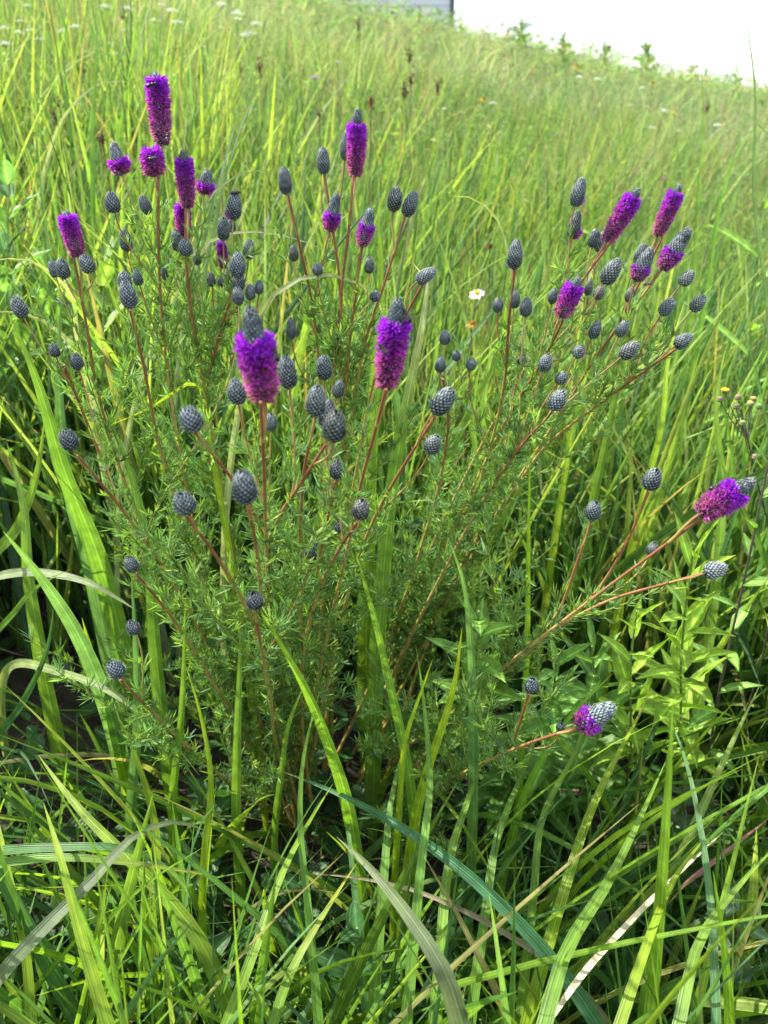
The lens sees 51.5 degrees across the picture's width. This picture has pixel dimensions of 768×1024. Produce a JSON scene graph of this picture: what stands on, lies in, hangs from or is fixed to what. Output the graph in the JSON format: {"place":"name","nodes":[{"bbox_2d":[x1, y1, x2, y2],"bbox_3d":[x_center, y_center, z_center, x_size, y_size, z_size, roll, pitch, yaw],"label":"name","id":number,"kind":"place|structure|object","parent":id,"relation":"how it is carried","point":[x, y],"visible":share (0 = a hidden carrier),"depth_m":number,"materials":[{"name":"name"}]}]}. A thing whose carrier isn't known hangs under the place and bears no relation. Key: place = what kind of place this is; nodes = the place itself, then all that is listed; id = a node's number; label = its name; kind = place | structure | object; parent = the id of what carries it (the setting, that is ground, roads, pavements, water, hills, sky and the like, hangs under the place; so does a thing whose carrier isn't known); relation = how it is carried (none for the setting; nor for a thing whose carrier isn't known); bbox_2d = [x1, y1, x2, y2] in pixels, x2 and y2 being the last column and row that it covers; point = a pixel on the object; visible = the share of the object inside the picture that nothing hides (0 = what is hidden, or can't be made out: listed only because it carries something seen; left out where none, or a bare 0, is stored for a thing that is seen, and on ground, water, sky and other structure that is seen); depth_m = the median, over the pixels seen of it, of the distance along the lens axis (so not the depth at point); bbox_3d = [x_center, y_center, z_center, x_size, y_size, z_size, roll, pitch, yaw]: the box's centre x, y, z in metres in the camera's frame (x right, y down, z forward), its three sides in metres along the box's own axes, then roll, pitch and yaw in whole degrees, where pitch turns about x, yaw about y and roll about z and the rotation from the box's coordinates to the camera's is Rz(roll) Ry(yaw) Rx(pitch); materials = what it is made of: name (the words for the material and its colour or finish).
{"place":"outdoors","nodes":[
{"label":"outdoors","id":0,"kind":"place"},
{"bbox_2d":[0,64,767,805],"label":"tall grass","id":1,"kind":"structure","parent":0,"point":[610,464],"depth_m":1.12,"materials":[{"name":"plant"}]},
{"bbox_2d":[0,0,767,462],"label":"tall grass","id":2,"kind":"structure","parent":0,"point":[128,96],"depth_m":2.04,"materials":[{"name":"plant"}]},
{"bbox_2d":[0,0,767,301],"bbox_3d":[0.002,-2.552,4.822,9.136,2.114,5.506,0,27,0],"label":"meadow grass","id":3,"kind":"structure","parent":0,"point":[674,152],"depth_m":4.24,"materials":[{"name":"plant"}]},
{"bbox_2d":[0,28,767,1023],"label":"ground","id":4,"kind":"structure","parent":0,"point":[18,678],"depth_m":0.98,"materials":[{"name":"plant"}]},
{"bbox_2d":[0,827,37,1023],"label":"grass blade","id":5,"kind":"object","parent":4,"relation":"on","point":[28,981],"depth_m":0.56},
{"bbox_2d":[0,425,43,553],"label":"grass blade","id":6,"kind":"object","parent":4,"relation":"on","point":[13,532],"depth_m":0.82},
{"bbox_2d":[0,158,52,526],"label":"leafy plant","id":7,"kind":"object","parent":4,"relation":"on","point":[6,172],"visible":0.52,"depth_m":1.07,"materials":[{"name":"green plant"}]},
{"bbox_2d":[0,607,53,740],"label":"grass blade","id":8,"kind":"object","parent":4,"relation":"on","point":[9,720],"depth_m":0.73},
{"bbox_2d":[0,570,68,631],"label":"grass blade","id":9,"kind":"object","parent":4,"relation":"on","point":[10,616],"depth_m":0.79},
{"bbox_2d":[6,442,72,805],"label":"grass blade","id":10,"kind":"object","parent":4,"relation":"on","point":[51,714],"depth_m":0.85,"materials":[{"name":"plant"}]},
{"bbox_2d":[0,246,79,489],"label":"leafy plant","id":11,"kind":"object","parent":4,"relation":"on","point":[47,315],"visible":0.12,"depth_m":1.13,"materials":[{"name":"green plant"}]},
{"bbox_2d":[0,258,129,620],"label":"grass blade","id":12,"kind":"object","parent":4,"relation":"on","point":[123,575],"depth_m":0.99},
{"bbox_2d":[3,531,129,820],"bbox_3d":[-0.273,0.193,0.758,0.033,0.500,0.185,-6,28,-12],"label":"grass blade","id":13,"kind":"object","parent":4,"relation":"on","point":[89,660],"depth_m":0.70,"materials":[{"name":"plant"}]},
{"bbox_2d":[0,568,136,610],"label":"grass blade","id":14,"kind":"object","parent":4,"relation":"on","point":[12,573],"depth_m":0.75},
{"bbox_2d":[43,803,114,1023],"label":"grass blade","id":15,"kind":"object","parent":4,"relation":"on","point":[99,999],"depth_m":0.49,"materials":[{"name":"plant"}]},
{"bbox_2d":[31,81,126,279],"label":"grass blade","id":16,"kind":"object","parent":4,"relation":"on","point":[50,149],"depth_m":1.34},
{"bbox_2d":[13,321,156,781],"bbox_3d":[-0.292,0.095,0.830,0.026,0.609,0.083,2,27,3],"label":"grass blade","id":17,"kind":"object","parent":4,"relation":"on","point":[103,576],"depth_m":0.78,"materials":[{"name":"plant"}]},
{"bbox_2d":[0,311,175,696],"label":"grass blade","id":18,"kind":"object","parent":4,"relation":"on","point":[164,642],"depth_m":0.99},
{"bbox_2d":[77,18,101,319],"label":"grass blade","id":19,"kind":"object","parent":4,"relation":"on","point":[92,184],"depth_m":1.30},
{"bbox_2d":[55,302,130,749],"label":"grass blade","id":20,"kind":"object","parent":4,"relation":"on","point":[100,626],"depth_m":0.86,"materials":[{"name":"plant"}]},
{"bbox_2d":[53,223,139,494],"bbox_3d":[-0.367,-0.082,1.083,0.122,0.588,0.106,0,27,0],"label":"leafy plant","id":21,"kind":"object","parent":4,"relation":"on","point":[107,263],"visible":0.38,"depth_m":1.00,"materials":[{"name":"green plant"}]},
{"bbox_2d":[0,659,199,775],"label":"grass blade","id":22,"kind":"object","parent":4,"relation":"on","point":[8,668],"depth_m":0.78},
{"bbox_2d":[3,842,197,918],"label":"grass blade","id":23,"kind":"object","parent":4,"relation":"on","point":[34,848],"depth_m":0.58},
{"bbox_2d":[0,820,206,985],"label":"grass blade","id":24,"kind":"object","parent":4,"relation":"on","point":[18,954],"depth_m":0.50,"materials":[{"name":"plant"}]},
{"bbox_2d":[95,125,117,235],"bbox_3d":[-0.515,-0.449,1.578,0.019,0.574,0.046,0,27,0],"label":"brown seedhead","id":25,"kind":"object","parent":4,"relation":"on","point":[102,138],"visible":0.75,"depth_m":1.45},
{"bbox_2d":[0,853,216,876],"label":"grass blade","id":26,"kind":"object","parent":4,"relation":"on","point":[33,858],"depth_m":0.54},
{"bbox_2d":[82,619,140,839],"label":"grass blade","id":27,"kind":"object","parent":4,"relation":"on","point":[122,768],"depth_m":0.85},
{"bbox_2d":[125,573,141,907],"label":"grass blade","id":28,"kind":"object","parent":4,"relation":"on","point":[133,778],"depth_m":0.71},
{"bbox_2d":[116,713,162,1016],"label":"grass blade","id":29,"kind":"object","parent":4,"relation":"on","point":[156,843],"depth_m":0.70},
{"bbox_2d":[38,755,244,1023],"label":"grass blade","id":30,"kind":"object","parent":4,"relation":"on","point":[198,940],"depth_m":0.60,"materials":[{"name":"plant"}]},
{"bbox_2d":[106,411,186,866],"bbox_3d":[-0.228,0.165,0.811,0.027,0.551,0.052,-6,28,-11],"label":"grass blade","id":31,"kind":"object","parent":4,"relation":"on","point":[155,654],"depth_m":0.78,"materials":[{"name":"plant"}]},
{"bbox_2d":[10,71,303,785],"bbox_3d":[-0.193,0.046,0.767,0.278,0.822,0.255,-24,36,-38],"label":"prairie clover","id":32,"kind":"object","parent":4,"relation":"on","point":[158,100],"visible":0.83,"depth_m":0.64,"materials":[{"name":"green plant"}]},
{"bbox_2d":[168,596,185,902],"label":"grass blade","id":33,"kind":"object","parent":4,"relation":"on","point":[173,785],"depth_m":0.68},
{"bbox_2d":[111,382,270,860],"bbox_3d":[-0.185,0.166,0.794,0.106,0.595,0.038,-21,34,-34],"label":"grass blade","id":34,"kind":"object","parent":4,"relation":"on","point":[228,546],"depth_m":0.76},
{"bbox_2d":[186,668,213,1001],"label":"grass blade","id":35,"kind":"object","parent":4,"relation":"on","point":[203,863],"depth_m":0.63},
{"bbox_2d":[152,930,249,1023],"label":"leafy plant","id":36,"kind":"object","parent":4,"relation":"on","point":[221,941],"visible":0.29,"depth_m":0.68,"materials":[{"name":"green plant"}]},
{"bbox_2d":[174,110,239,572],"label":"grass blade","id":37,"kind":"object","parent":4,"relation":"on","point":[203,241],"depth_m":0.92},
{"bbox_2d":[182,774,249,883],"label":"leafy plant","id":38,"kind":"object","parent":4,"relation":"on","point":[225,802],"visible":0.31,"depth_m":0.89,"materials":[{"name":"green plant"}]},
{"bbox_2d":[114,231,322,595],"bbox_3d":[-0.201,0.016,0.902,0.301,0.642,0.013,4,28,8],"label":"grass blade","id":39,"kind":"object","parent":4,"relation":"on","point":[122,464],"depth_m":0.86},
{"bbox_2d":[169,170,273,743],"bbox_3d":[-0.182,-0.010,0.925,0.172,0.710,0.008,-11,29,-20],"label":"grass blade","id":40,"kind":"object","parent":4,"relation":"on","point":[178,652],"depth_m":0.84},
{"bbox_2d":[187,82,260,513],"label":"grass blade","id":41,"kind":"object","parent":4,"relation":"on","point":[189,439],"depth_m":0.97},
{"bbox_2d":[231,618,248,951],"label":"grass blade","id":42,"kind":"object","parent":4,"relation":"on","point":[240,886],"depth_m":0.70,"materials":[{"name":"plant"}]},
{"bbox_2d":[48,297,456,859],"bbox_3d":[-0.110,0.160,0.674,0.303,0.735,0.330,-18,32,-31],"label":"prairie clover","id":43,"kind":"object","parent":4,"relation":"on","point":[257,364],"visible":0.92,"depth_m":0.58,"materials":[{"name":"green plant"}]},
{"bbox_2d":[221,784,332,1023],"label":"grass blade","id":44,"kind":"object","parent":4,"relation":"on","point":[244,975],"depth_m":0.52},
{"bbox_2d":[271,675,308,912],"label":"grass blade","id":45,"kind":"object","parent":4,"relation":"on","point":[275,818],"depth_m":0.75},
{"bbox_2d":[291,359,309,728],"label":"grass blade","id":46,"kind":"object","parent":4,"relation":"on","point":[299,468],"depth_m":0.91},
{"bbox_2d":[220,273,382,767],"bbox_3d":[-0.103,0.099,0.802,0.208,0.672,0.047,11,29,20],"label":"grass blade","id":47,"kind":"object","parent":4,"relation":"on","point":[228,481],"depth_m":0.75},
{"bbox_2d":[254,835,349,973],"bbox_3d":[-0.083,0.414,0.826,0.108,0.167,0.096,6,28,12],"label":"leafy plant","id":48,"kind":"object","parent":4,"relation":"on","point":[315,869],"visible":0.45,"depth_m":0.82,"materials":[{"name":"green plant"}]},
{"bbox_2d":[297,696,323,1023],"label":"grass blade","id":49,"kind":"object","parent":4,"relation":"on","point":[316,995],"depth_m":0.56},
{"bbox_2d":[267,863,356,1023],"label":"grass blade","id":50,"kind":"object","parent":4,"relation":"on","point":[277,1008],"depth_m":0.51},
{"bbox_2d":[262,613,369,939],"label":"grass blade","id":51,"kind":"object","parent":4,"relation":"on","point":[342,786],"depth_m":0.63,"materials":[{"name":"plant"}]},
{"bbox_2d":[213,109,435,775],"bbox_3d":[-0.063,0.040,0.810,0.201,0.807,0.267,0,27,0],"label":"prairie clover","id":52,"kind":"object","parent":4,"relation":"on","point":[353,144],"visible":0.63,"depth_m":0.66,"materials":[{"name":"green plant"}]},
{"bbox_2d":[347,823,368,1022],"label":"grass blade","id":53,"kind":"object","parent":4,"relation":"on","point":[364,998],"depth_m":0.67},
{"bbox_2d":[316,899,400,1023],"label":"leafy plant","id":54,"kind":"object","parent":4,"relation":"on","point":[350,932],"visible":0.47,"depth_m":0.66,"materials":[{"name":"green plant"}]},
{"bbox_2d":[357,211,384,778],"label":"grass blade","id":55,"kind":"object","parent":4,"relation":"on","point":[363,638],"depth_m":0.90,"materials":[{"name":"plant"}]},
{"bbox_2d":[367,96,375,208],"bbox_3d":[-0.031,-0.476,1.664,0.016,0.705,0.042,-15,31,-26],"label":"brown seedhead","id":56,"kind":"object","parent":4,"relation":"on","point":[371,103],"visible":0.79,"depth_m":1.52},
{"bbox_2d":[367,759,399,1023],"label":"grass blade","id":57,"kind":"object","parent":4,"relation":"on","point":[374,987],"depth_m":0.63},
{"bbox_2d":[0,670,767,1023],"bbox_3d":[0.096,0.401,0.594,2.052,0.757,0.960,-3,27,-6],"label":"foreground grass","id":58,"kind":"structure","parent":4,"relation":"on","point":[196,983],"depth_m":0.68,"materials":[{"name":"plant"}]},
{"bbox_2d":[555,833,721,1016],"bbox_3d":[0.189,0.294,0.582,0.248,0.020,0.008,-23,35,-38],"label":"straw stalk","id":59,"kind":"object","parent":58,"relation":"on","point":[595,959],"visible":0.69,"depth_m":0.55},
{"bbox_2d":[681,819,767,887],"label":"dry stalk","id":60,"kind":"object","parent":58,"relation":"on","point":[712,862],"visible":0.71,"depth_m":0.74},
{"bbox_2d":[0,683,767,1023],"bbox_3d":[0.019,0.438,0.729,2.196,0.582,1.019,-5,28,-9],"label":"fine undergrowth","id":61,"kind":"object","parent":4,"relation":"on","point":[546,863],"visible":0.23,"depth_m":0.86,"materials":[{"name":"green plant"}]},
{"bbox_2d":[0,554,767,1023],"bbox_3d":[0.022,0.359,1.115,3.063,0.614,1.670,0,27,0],"label":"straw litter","id":62,"kind":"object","parent":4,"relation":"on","point":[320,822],"visible":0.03,"depth_m":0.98,"materials":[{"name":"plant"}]},
{"bbox_2d":[319,0,454,34],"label":"grey building","id":63,"kind":"structure","parent":4,"relation":"on","point":[445,5],"depth_m":18.64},
{"bbox_2d":[353,544,422,978],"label":"grass blade","id":64,"kind":"object","parent":4,"relation":"on","point":[410,786],"depth_m":0.62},
{"bbox_2d":[365,265,428,846],"bbox_3d":[0.006,0.114,0.809,0.062,0.714,0.008,10,29,18],"label":"grass blade","id":65,"kind":"object","parent":4,"relation":"on","point":[372,769],"depth_m":0.78,"materials":[{"name":"plant"}]},
{"bbox_2d":[338,838,470,1023],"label":"grass blade","id":66,"kind":"object","parent":4,"relation":"on","point":[454,1004],"depth_m":0.45,"materials":[{"name":"plant"}]},
{"bbox_2d":[42,0,767,176],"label":"distant grass","id":67,"kind":"structure","parent":4,"relation":"on","point":[620,88],"depth_m":9.63,"materials":[{"name":"plant"}]},
{"bbox_2d":[389,659,432,972],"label":"grass blade","id":68,"kind":"object","parent":4,"relation":"on","point":[395,859],"depth_m":0.67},
{"bbox_2d":[400,649,432,1023],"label":"grass blade","id":69,"kind":"object","parent":4,"relation":"on","point":[409,987],"depth_m":0.57,"materials":[{"name":"plant"}]},
{"bbox_2d":[396,630,461,961],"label":"grass blade","id":70,"kind":"object","parent":4,"relation":"on","point":[414,823],"depth_m":0.66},
{"bbox_2d":[282,771,605,1023],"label":"grass blade","id":71,"kind":"object","parent":4,"relation":"on","point":[542,948],"depth_m":0.56,"materials":[{"name":"plant"}]},
{"bbox_2d":[428,741,490,1023],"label":"grass blade","id":72,"kind":"object","parent":4,"relation":"on","point":[442,922],"depth_m":0.62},
{"bbox_2d":[449,541,477,989],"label":"grass blade","id":73,"kind":"object","parent":4,"relation":"on","point":[472,817],"depth_m":0.67,"materials":[{"name":"plant"}]},
{"bbox_2d":[317,874,611,1023],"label":"grass blade","id":74,"kind":"object","parent":4,"relation":"on","point":[508,935],"depth_m":0.60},
{"bbox_2d":[452,289,484,495],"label":"daisy","id":75,"kind":"object","parent":4,"relation":"on","point":[473,295],"visible":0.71,"depth_m":1.16,"materials":[{"name":"white plant"}]},
{"bbox_2d":[458,361,481,748],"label":"grass blade","id":76,"kind":"object","parent":4,"relation":"on","point":[475,448],"depth_m":0.94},
{"bbox_2d":[464,320,478,463],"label":"faded flower","id":77,"kind":"object","parent":4,"relation":"on","point":[471,323],"visible":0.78,"depth_m":1.12,"materials":[{"name":"white plant"}]},
{"bbox_2d":[176,0,767,118],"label":"skyline weeds","id":78,"kind":"object","parent":4,"relation":"on","point":[343,4],"visible":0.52,"depth_m":11.63,"materials":[{"name":"green plant"}]},
{"bbox_2d":[408,596,540,844],"bbox_3d":[0.078,0.266,0.796,0.136,0.493,0.143,-22,34,-36],"label":"leafy plant","id":79,"kind":"object","parent":4,"relation":"on","point":[481,622],"visible":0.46,"depth_m":0.69,"materials":[{"name":"green plant"}]},
{"bbox_2d":[488,890,510,1023],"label":"grass blade","id":80,"kind":"object","parent":4,"relation":"on","point":[505,1011],"depth_m":0.47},
{"bbox_2d":[456,196,542,597],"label":"grass blade","id":81,"kind":"object","parent":4,"relation":"on","point":[525,343],"depth_m":1.03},
{"bbox_2d":[467,720,542,1023],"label":"grass blade","id":82,"kind":"object","parent":4,"relation":"on","point":[474,993],"depth_m":0.63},
{"bbox_2d":[456,746,560,858],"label":"leafy plant","id":83,"kind":"object","parent":4,"relation":"on","point":[497,800],"visible":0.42,"depth_m":0.93,"materials":[{"name":"green plant"}]},
{"bbox_2d":[328,177,707,800],"bbox_3d":[0.084,0.057,0.837,0.216,0.770,0.372,-15,31,-26],"label":"prairie clover","id":84,"kind":"object","parent":4,"relation":"on","point":[401,620],"visible":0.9,"depth_m":0.69,"materials":[{"name":"green plant"}]},
{"bbox_2d":[509,456,529,892],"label":"grass blade","id":85,"kind":"object","parent":4,"relation":"on","point":[525,674],"depth_m":0.79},
{"bbox_2d":[510,17,534,56],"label":"plant","id":86,"kind":"object","parent":4,"relation":"on","point":[522,36],"visible":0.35,"depth_m":13.89,"materials":[{"name":"green plant"}]},
{"bbox_2d":[494,638,597,849],"bbox_3d":[0.180,0.276,0.886,0.159,0.416,0.154,-15,31,-27],"label":"leafy plant","id":87,"kind":"object","parent":4,"relation":"on","point":[564,709],"visible":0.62,"depth_m":0.84,"materials":[{"name":"green plant"}]},
{"bbox_2d":[339,467,757,862],"bbox_3d":[0.068,0.198,0.746,0.219,0.623,0.388,-13,30,-23],"label":"prairie clover","id":88,"kind":"object","parent":4,"relation":"on","point":[728,497],"visible":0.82,"depth_m":0.65,"materials":[{"name":"green plant"}]},
{"bbox_2d":[490,674,611,928],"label":"grass blade","id":89,"kind":"object","parent":4,"relation":"on","point":[513,829],"depth_m":0.73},
{"bbox_2d":[515,697,590,1021],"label":"grass blade","id":90,"kind":"object","parent":4,"relation":"on","point":[526,957],"depth_m":0.66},
{"bbox_2d":[526,335,600,746],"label":"grass blade","id":91,"kind":"object","parent":4,"relation":"on","point":[553,550],"depth_m":1.02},
{"bbox_2d":[553,29,575,65],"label":"plant","id":92,"kind":"object","parent":4,"relation":"on","point":[563,40],"visible":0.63,"depth_m":13.15,"materials":[{"name":"green plant"}]},
{"bbox_2d":[520,705,645,1023],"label":"grass blade","id":93,"kind":"object","parent":4,"relation":"on","point":[549,938],"depth_m":0.62,"materials":[{"name":"plant"}]},
{"bbox_2d":[546,608,652,819],"bbox_3d":[0.234,0.270,0.922,0.164,0.410,0.144,-19,33,-32],"label":"leafy plant","id":94,"kind":"object","parent":4,"relation":"on","point":[595,669],"visible":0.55,"depth_m":0.88,"materials":[{"name":"green plant"}]},
{"bbox_2d":[536,764,664,1023],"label":"grass blade","id":95,"kind":"object","parent":4,"relation":"on","point":[549,1005],"depth_m":0.51,"materials":[{"name":"plant"}]},
{"bbox_2d":[585,599,676,795],"bbox_3d":[0.258,0.266,0.873,0.122,0.482,0.132,-11,29,-20],"label":"leafy plant","id":96,"kind":"object","parent":4,"relation":"on","point":[624,670],"visible":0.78,"depth_m":0.82,"materials":[{"name":"green plant"}]},
{"bbox_2d":[597,301,684,701],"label":"grass blade","id":97,"kind":"object","parent":4,"relation":"on","point":[617,614],"depth_m":0.96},
{"bbox_2d":[634,41,660,78],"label":"plant","id":98,"kind":"object","parent":4,"relation":"on","point":[647,47],"visible":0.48,"depth_m":16.87,"materials":[{"name":"green plant"}]},
{"bbox_2d":[613,834,708,1023],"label":"grass blade","id":99,"kind":"object","parent":4,"relation":"on","point":[626,1005],"depth_m":0.48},
{"bbox_2d":[609,512,739,850],"bbox_3d":[0.300,0.229,0.857,0.186,0.581,0.156,-13,30,-24],"label":"leafy plant","id":100,"kind":"object","parent":4,"relation":"on","point":[685,693],"visible":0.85,"depth_m":0.81,"materials":[{"name":"green plant"}]},
{"bbox_2d":[639,782,711,891],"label":"leafy plant","id":101,"kind":"object","parent":4,"relation":"on","point":[683,820],"visible":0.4,"depth_m":0.94,"materials":[{"name":"green plant"}]},
{"bbox_2d":[666,67,704,495],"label":"grass blade","id":102,"kind":"object","parent":4,"relation":"on","point":[692,284],"depth_m":1.18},
{"bbox_2d":[669,718,720,1023],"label":"grass blade","id":103,"kind":"object","parent":4,"relation":"on","point":[715,997],"depth_m":0.54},
{"bbox_2d":[677,349,725,796],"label":"grass blade","id":104,"kind":"object","parent":4,"relation":"on","point":[711,620],"depth_m":0.94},
{"bbox_2d":[654,114,767,570],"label":"grass blade","id":105,"kind":"object","parent":4,"relation":"on","point":[703,310],"depth_m":1.12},
{"bbox_2d":[663,441,767,815],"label":"tall weed","id":106,"kind":"object","parent":4,"relation":"on","point":[700,716],"visible":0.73,"depth_m":0.83,"materials":[{"name":"green plant"}]},
{"bbox_2d":[672,854,767,1023],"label":"grass blade","id":107,"kind":"object","parent":4,"relation":"on","point":[682,1005],"depth_m":0.48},
{"bbox_2d":[677,112,767,488],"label":"tall weed","id":108,"kind":"object","parent":4,"relation":"on","point":[741,242],"visible":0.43,"depth_m":1.19,"materials":[{"name":"green plant"}]},
{"bbox_2d":[694,887,767,1022],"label":"leafy plant","id":109,"kind":"object","parent":4,"relation":"on","point":[759,932],"visible":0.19,"depth_m":0.74,"materials":[{"name":"green plant"}]},
{"bbox_2d":[716,387,767,769],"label":"budding weed","id":110,"kind":"object","parent":4,"relation":"on","point":[736,406],"visible":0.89,"depth_m":0.80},
{"bbox_2d":[733,0,767,705],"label":"grass blade","id":111,"kind":"object","parent":4,"relation":"on","point":[762,265],"depth_m":0.99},
{"bbox_2d":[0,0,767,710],"bbox_3d":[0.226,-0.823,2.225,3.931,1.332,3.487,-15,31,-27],"label":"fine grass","id":112,"kind":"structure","parent":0,"point":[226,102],"depth_m":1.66,"materials":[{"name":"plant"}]},
{"bbox_2d":[454,0,767,92],"label":"sky","id":113,"kind":"structure","parent":0,"point":[713,33],"materials":[{"name":"white"}]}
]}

